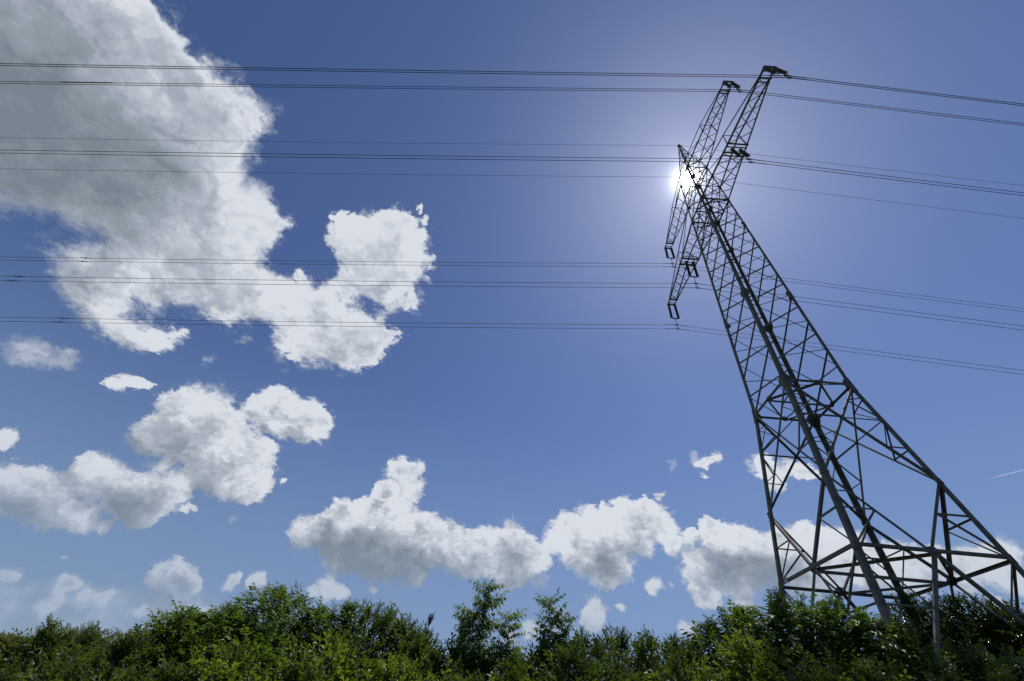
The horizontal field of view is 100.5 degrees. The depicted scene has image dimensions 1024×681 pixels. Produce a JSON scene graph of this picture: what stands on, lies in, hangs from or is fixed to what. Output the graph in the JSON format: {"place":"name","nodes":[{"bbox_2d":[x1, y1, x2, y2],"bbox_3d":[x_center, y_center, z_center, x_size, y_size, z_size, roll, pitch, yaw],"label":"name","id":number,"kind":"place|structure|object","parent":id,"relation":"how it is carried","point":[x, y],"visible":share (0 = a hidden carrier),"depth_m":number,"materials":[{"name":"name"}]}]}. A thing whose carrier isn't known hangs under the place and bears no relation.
{"place":"outdoors","nodes":[
{"label":"outdoors","id":0,"kind":"place"},
{"bbox_2d":[0,0,1023,679],"label":"sky","id":1,"kind":"structure","parent":0,"point":[406,461],"materials":[{"name":"blue"}]},
{"bbox_3d":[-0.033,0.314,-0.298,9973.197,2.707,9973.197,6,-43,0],"label":"ground","id":2,"kind":"structure","parent":0,"visible":0},
{"bbox_2d":[0,652,29,680],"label":"shrub","id":3,"kind":"object","parent":2,"relation":"on","point":[4,676],"visible":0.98,"depth_m":5.88,"materials":[{"name":"green plant"}]},
{"bbox_2d":[0,630,49,661],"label":"shrub","id":4,"kind":"object","parent":2,"relation":"on","point":[9,640],"visible":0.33,"depth_m":13.63,"materials":[{"name":"green plant"}]},
{"bbox_2d":[0,612,93,680],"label":"shrub","id":5,"kind":"object","parent":2,"relation":"on","point":[43,640],"visible":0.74,"depth_m":7.51,"materials":[{"name":"green plant"}]},
{"bbox_2d":[11,644,114,680],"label":"shrub","id":6,"kind":"object","parent":2,"relation":"on","point":[67,672],"visible":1,"depth_m":6.05,"materials":[{"name":"green plant"}]},
{"bbox_2d":[18,620,118,679],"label":"shrub","id":7,"kind":"object","parent":2,"relation":"on","point":[87,638],"visible":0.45,"depth_m":8.17,"materials":[{"name":"green plant"}]},
{"bbox_2d":[14,627,126,660],"bbox_3d":[-15.210,11.687,15.936,4.856,1.370,5.848,-11,-46,18],"label":"shrub","id":8,"kind":"object","parent":2,"relation":"on","point":[113,635],"visible":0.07,"depth_m":15.05,"materials":[{"name":"green plant"}]},
{"bbox_2d":[87,627,165,680],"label":"shrub","id":9,"kind":"object","parent":2,"relation":"on","point":[120,657],"visible":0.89,"depth_m":7.63,"materials":[{"name":"green plant"}]},
{"bbox_2d":[92,663,162,680],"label":"shrub","id":10,"kind":"object","parent":2,"relation":"on","point":[124,675],"visible":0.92,"depth_m":6.55,"materials":[{"name":"green plant"}]},
{"bbox_2d":[83,620,191,679],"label":"shrub","id":11,"kind":"object","parent":2,"relation":"on","point":[156,639],"visible":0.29,"depth_m":8.60,"materials":[{"name":"green plant"}]},
{"bbox_2d":[91,604,230,680],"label":"shrub","id":12,"kind":"object","parent":2,"relation":"on","point":[148,661],"visible":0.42,"depth_m":8.72,"materials":[{"name":"green plant"}]},
{"bbox_2d":[141,653,220,680],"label":"shrub","id":13,"kind":"object","parent":2,"relation":"on","point":[169,674],"visible":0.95,"depth_m":6.37,"materials":[{"name":"green plant"}]},
{"bbox_2d":[74,579,330,680],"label":"elder bush","id":14,"kind":"object","parent":2,"relation":"on","point":[278,613],"visible":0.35,"depth_m":9.78,"materials":[{"name":"green plant"}]},
{"bbox_2d":[158,596,291,680],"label":"elder bush","id":15,"kind":"object","parent":2,"relation":"on","point":[238,616],"visible":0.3,"depth_m":9.63,"materials":[{"name":"green plant"}]},
{"bbox_2d":[177,637,290,680],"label":"shrub","id":16,"kind":"object","parent":2,"relation":"on","point":[226,669],"visible":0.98,"depth_m":6.69,"materials":[{"name":"green plant"}]},
{"bbox_2d":[239,647,321,680],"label":"shrub","id":17,"kind":"object","parent":2,"relation":"on","point":[296,674],"visible":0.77,"depth_m":7.00,"materials":[{"name":"green plant"}]},
{"bbox_2d":[261,596,362,680],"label":"bush","id":18,"kind":"object","parent":2,"relation":"on","point":[324,614],"visible":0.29,"depth_m":10.54,"materials":[{"name":"green plant"}]},
{"bbox_2d":[268,624,403,680],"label":"shrub","id":19,"kind":"object","parent":2,"relation":"on","point":[349,667],"visible":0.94,"depth_m":7.24,"materials":[{"name":"green plant"}]},
{"bbox_2d":[311,596,366,678],"bbox_3d":[-4.487,8.206,10.131,1.886,3.745,2.046,6,-43,0],"label":"elder bush","id":20,"kind":"object","parent":2,"relation":"on","point":[349,606],"visible":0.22,"depth_m":11.06,"materials":[{"name":"green plant"}]},
{"bbox_2d":[317,597,418,680],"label":"shrub","id":21,"kind":"object","parent":2,"relation":"on","point":[365,621],"visible":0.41,"depth_m":10.44,"materials":[{"name":"green plant"}]},
{"bbox_2d":[344,606,442,680],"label":"shrub","id":22,"kind":"object","parent":2,"relation":"on","point":[403,631],"visible":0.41,"depth_m":10.41,"materials":[{"name":"green plant"}]},
{"bbox_2d":[357,648,452,680],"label":"shrub","id":23,"kind":"object","parent":2,"relation":"on","point":[404,665],"visible":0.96,"depth_m":7.31,"materials":[{"name":"green plant"}]},
{"bbox_2d":[372,625,469,680],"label":"shrub","id":24,"kind":"object","parent":2,"relation":"on","point":[424,650],"visible":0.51,"depth_m":10.07,"materials":[{"name":"green plant"}]},
{"bbox_2d":[423,612,435,667],"bbox_3d":[-2.291,8.689,10.413,0.522,3.628,0.475,-27,-52,30],"label":"sapling","id":25,"kind":"object","parent":2,"relation":"on","point":[429,620],"visible":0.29,"depth_m":11.43,"materials":[{"name":"green plant"}]},
{"bbox_2d":[406,632,504,680],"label":"shrub","id":26,"kind":"object","parent":2,"relation":"on","point":[456,650],"visible":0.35,"depth_m":10.07,"materials":[{"name":"green plant"}]},
{"bbox_2d":[443,607,481,672],"bbox_3d":[-1.320,8.364,9.853,1.260,3.843,0.982,6,-43,0],"label":"sapling","id":27,"kind":"object","parent":2,"relation":"on","point":[462,622],"visible":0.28,"depth_m":10.73,"materials":[{"name":"green plant"}]},
{"bbox_2d":[441,654,485,680],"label":"shrub","id":28,"kind":"object","parent":2,"relation":"on","point":[456,677],"visible":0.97,"depth_m":7.30,"materials":[{"name":"green plant"}]},
{"bbox_2d":[452,577,509,680],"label":"sapling","id":29,"kind":"object","parent":2,"relation":"on","point":[483,607],"visible":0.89,"depth_m":10.51,"materials":[{"name":"green plant"}]},
{"bbox_2d":[465,635,550,680],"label":"shrub","id":30,"kind":"object","parent":2,"relation":"on","point":[498,648],"visible":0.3,"depth_m":10.05,"materials":[{"name":"green plant"}]},
{"bbox_2d":[489,607,530,680],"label":"sapling","id":31,"kind":"object","parent":2,"relation":"on","point":[515,627],"visible":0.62,"depth_m":10.66,"materials":[{"name":"green plant"}]},
{"bbox_2d":[478,645,564,680],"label":"shrub","id":32,"kind":"object","parent":2,"relation":"on","point":[514,673],"visible":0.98,"depth_m":7.28,"materials":[{"name":"green plant"}]},
{"bbox_2d":[523,587,572,680],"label":"sapling","id":33,"kind":"object","parent":2,"relation":"on","point":[549,619],"visible":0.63,"depth_m":10.32,"materials":[{"name":"green plant"}]},
{"bbox_2d":[499,631,603,680],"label":"shrub","id":34,"kind":"object","parent":2,"relation":"on","point":[540,652],"visible":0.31,"depth_m":9.80,"materials":[{"name":"green plant"}]},
{"bbox_2d":[551,611,580,676],"bbox_3d":[1.234,8.271,9.405,0.934,4.046,0.938,-18,-49,24],"label":"sapling","id":35,"kind":"object","parent":2,"relation":"on","point":[568,621],"visible":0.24,"depth_m":10.42,"materials":[{"name":"green plant"}]},
{"bbox_2d":[531,639,630,680],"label":"shrub","id":36,"kind":"object","parent":2,"relation":"on","point":[574,661],"visible":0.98,"depth_m":7.52,"materials":[{"name":"green plant"}]},
{"bbox_2d":[541,625,644,680],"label":"shrub","id":37,"kind":"object","parent":2,"relation":"on","point":[585,647],"visible":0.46,"depth_m":10.03,"materials":[{"name":"green plant"}]},
{"bbox_2d":[578,623,659,678],"bbox_3d":[2.713,9.130,10.011,4.273,4.143,3.999,-10,-46,16],"label":"shrub","id":38,"kind":"object","parent":2,"relation":"on","point":[621,644],"visible":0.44,"depth_m":10.84,"materials":[{"name":"green plant"}]},
{"bbox_2d":[600,659,658,680],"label":"shrub","id":39,"kind":"object","parent":2,"relation":"on","point":[632,676],"visible":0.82,"depth_m":7.23,"materials":[{"name":"green plant"}]},
{"bbox_2d":[615,624,669,679],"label":"shrub","id":40,"kind":"object","parent":2,"relation":"on","point":[646,646],"visible":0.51,"depth_m":10.21,"materials":[{"name":"green plant"}]},
{"bbox_2d":[640,631,717,680],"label":"shrub","id":41,"kind":"object","parent":2,"relation":"on","point":[676,642],"visible":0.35,"depth_m":9.54,"materials":[{"name":"green plant"}]},
{"bbox_2d":[642,633,747,680],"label":"shrub","id":42,"kind":"object","parent":2,"relation":"on","point":[684,672],"visible":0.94,"depth_m":6.91,"materials":[{"name":"green plant"}]},
{"bbox_2d":[648,613,783,680],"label":"elder bush","id":43,"kind":"object","parent":2,"relation":"on","point":[710,632],"visible":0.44,"depth_m":8.83,"materials":[{"name":"green plant"}]},
{"bbox_2d":[692,625,817,680],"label":"shrub","id":44,"kind":"object","parent":2,"relation":"on","point":[734,653],"visible":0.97,"depth_m":6.44,"materials":[{"name":"green plant"}]},
{"bbox_2d":[681,599,831,680],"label":"elder bush","id":45,"kind":"object","parent":2,"relation":"on","point":[738,617],"visible":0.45,"depth_m":8.65,"materials":[{"name":"green plant"}]},
{"bbox_2d":[758,643,858,680],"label":"shrub","id":46,"kind":"object","parent":2,"relation":"on","point":[813,672],"visible":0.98,"depth_m":6.05,"materials":[{"name":"green plant"}]},
{"bbox_2d":[742,586,898,680],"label":"elder bush","id":47,"kind":"object","parent":2,"relation":"on","point":[788,620],"visible":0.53,"depth_m":8.45,"materials":[{"name":"green plant"}]},
{"bbox_2d":[665,65,1023,667],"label":"transmission tower","id":48,"kind":"structure","parent":2,"relation":"on","point":[826,479],"depth_m":27.71,"materials":[{"name":"metal"}]},
{"bbox_2d":[30,169,1023,218],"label":"earth wire","id":49,"kind":"object","parent":48,"relation":"attached to","point":[509,175],"visible":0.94,"depth_m":54.90,"materials":[{"name":"metal"}]},
{"bbox_2d":[45,138,1023,185],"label":"earth wire","id":50,"kind":"object","parent":48,"relation":"attached to","point":[534,144],"visible":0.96,"depth_m":61.32,"materials":[{"name":"metal"}]},
{"bbox_2d":[664,247,674,267],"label":"insulator set","id":51,"kind":"object","parent":48,"relation":"hanging from","point":[666,252],"visible":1,"depth_m":61.62,"materials":[{"name":"brown ceramic"}]},
{"bbox_2d":[18,257,1023,311],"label":"conductor bundle","id":52,"kind":"object","parent":51,"relation":"hanging from","point":[504,262],"visible":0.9,"depth_m":59.63,"materials":[{"name":"metal"}]},
{"bbox_2d":[667,303,680,329],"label":"insulator set","id":53,"kind":"object","parent":48,"relation":"hanging from","point":[676,311],"visible":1,"depth_m":58.17,"materials":[{"name":"grey glass"}]},
{"bbox_2d":[10,317,1023,374],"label":"conductor bundle","id":54,"kind":"object","parent":53,"relation":"hanging from","point":[490,327],"visible":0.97,"depth_m":56.08,"materials":[{"name":"metal"}]},
{"bbox_2d":[684,260,699,288],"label":"insulator set","id":55,"kind":"object","parent":48,"relation":"hanging from","point":[694,267],"visible":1,"depth_m":52.81,"materials":[{"name":"brown ceramic"}]},
{"bbox_2d":[0,276,1020,329],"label":"conductor bundle","id":56,"kind":"object","parent":55,"relation":"hanging from","point":[501,286],"visible":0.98,"depth_m":50.74,"materials":[{"name":"metal"}]},
{"bbox_2d":[722,80,742,92],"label":"insulator set","id":57,"kind":"object","parent":48,"relation":"hanging from","point":[734,84],"visible":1,"depth_m":45.61,"materials":[{"name":"brown ceramic"}]},
{"bbox_2d":[0,81,1023,125],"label":"conductor bundle","id":58,"kind":"object","parent":57,"relation":"hanging from","point":[508,89],"visible":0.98,"depth_m":43.63,"materials":[{"name":"metal"}]},
{"bbox_2d":[730,147,754,162],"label":"insulator set","id":59,"kind":"object","parent":48,"relation":"hanging from","point":[740,150],"visible":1,"depth_m":42.44,"materials":[{"name":"grey ceramic"}]},
{"bbox_2d":[11,150,1023,195],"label":"conductor bundle","id":60,"kind":"object","parent":59,"relation":"hanging from","point":[511,156],"visible":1,"depth_m":40.41,"materials":[{"name":"metal"}]},
{"bbox_2d":[762,65,792,78],"bbox_3d":[23.195,-23.205,37.051,1.602,4.497,0.680,5,-43,1],"label":"insulator set","id":61,"kind":"object","parent":48,"relation":"hanging from","point":[774,70],"visible":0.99,"depth_m":37.08,"materials":[{"name":"grey ceramic"}]},
{"bbox_2d":[0,63,1023,105],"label":"conductor bundle","id":62,"kind":"object","parent":61,"relation":"hanging from","point":[513,73],"visible":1,"depth_m":35.33,"materials":[{"name":"metal"}]},
{"bbox_2d":[772,593,943,680],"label":"elder bush","id":63,"kind":"object","parent":2,"relation":"on","point":[841,613],"visible":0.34,"depth_m":8.33,"materials":[{"name":"green plant"}]},
{"bbox_2d":[830,653,907,680],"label":"shrub","id":64,"kind":"object","parent":2,"relation":"on","point":[865,675],"visible":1,"depth_m":5.80,"materials":[{"name":"green plant"}]},
{"bbox_2d":[835,606,954,680],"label":"elder bush","id":65,"kind":"object","parent":2,"relation":"on","point":[905,651],"visible":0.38,"depth_m":8.07,"materials":[{"name":"green plant"}]},
{"bbox_2d":[863,613,970,680],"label":"shrub","id":66,"kind":"object","parent":2,"relation":"on","point":[901,639],"visible":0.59,"depth_m":8.16,"materials":[{"name":"green plant"}]},
{"bbox_2d":[909,661,958,680],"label":"shrub","id":67,"kind":"object","parent":2,"relation":"on","point":[929,677],"visible":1,"depth_m":5.38,"materials":[{"name":"green plant"}]},
{"bbox_2d":[870,589,1019,680],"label":"shrub","id":68,"kind":"object","parent":2,"relation":"on","point":[923,614],"visible":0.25,"depth_m":21.85,"materials":[{"name":"green plant"}]},
{"bbox_2d":[900,591,1023,675],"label":"shrub","id":69,"kind":"object","parent":2,"relation":"on","point":[972,609],"visible":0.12,"depth_m":21.67,"materials":[{"name":"green plant"}]},
{"bbox_2d":[919,633,1020,680],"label":"shrub","id":70,"kind":"object","parent":2,"relation":"on","point":[964,663],"visible":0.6,"depth_m":8.97,"materials":[{"name":"green plant"}]},
{"bbox_2d":[940,597,1023,674],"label":"shrub","id":71,"kind":"object","parent":2,"relation":"on","point":[998,639],"visible":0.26,"depth_m":20.68,"materials":[{"name":"green plant"}]},
{"bbox_2d":[966,664,1019,680],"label":"bush","id":72,"kind":"object","parent":2,"relation":"on","point":[1000,676],"visible":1,"depth_m":4.40,"materials":[{"name":"green plant"}]},
{"bbox_2d":[970,644,1023,680],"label":"shrub","id":73,"kind":"object","parent":2,"relation":"on","point":[1007,660],"visible":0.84,"depth_m":8.19,"materials":[{"name":"green plant"}]},
{"bbox_2d":[985,603,1023,673],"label":"shrub","id":74,"kind":"object","parent":2,"relation":"on","point":[1006,638],"visible":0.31,"depth_m":19.89,"materials":[{"name":"green plant"}]}
]}

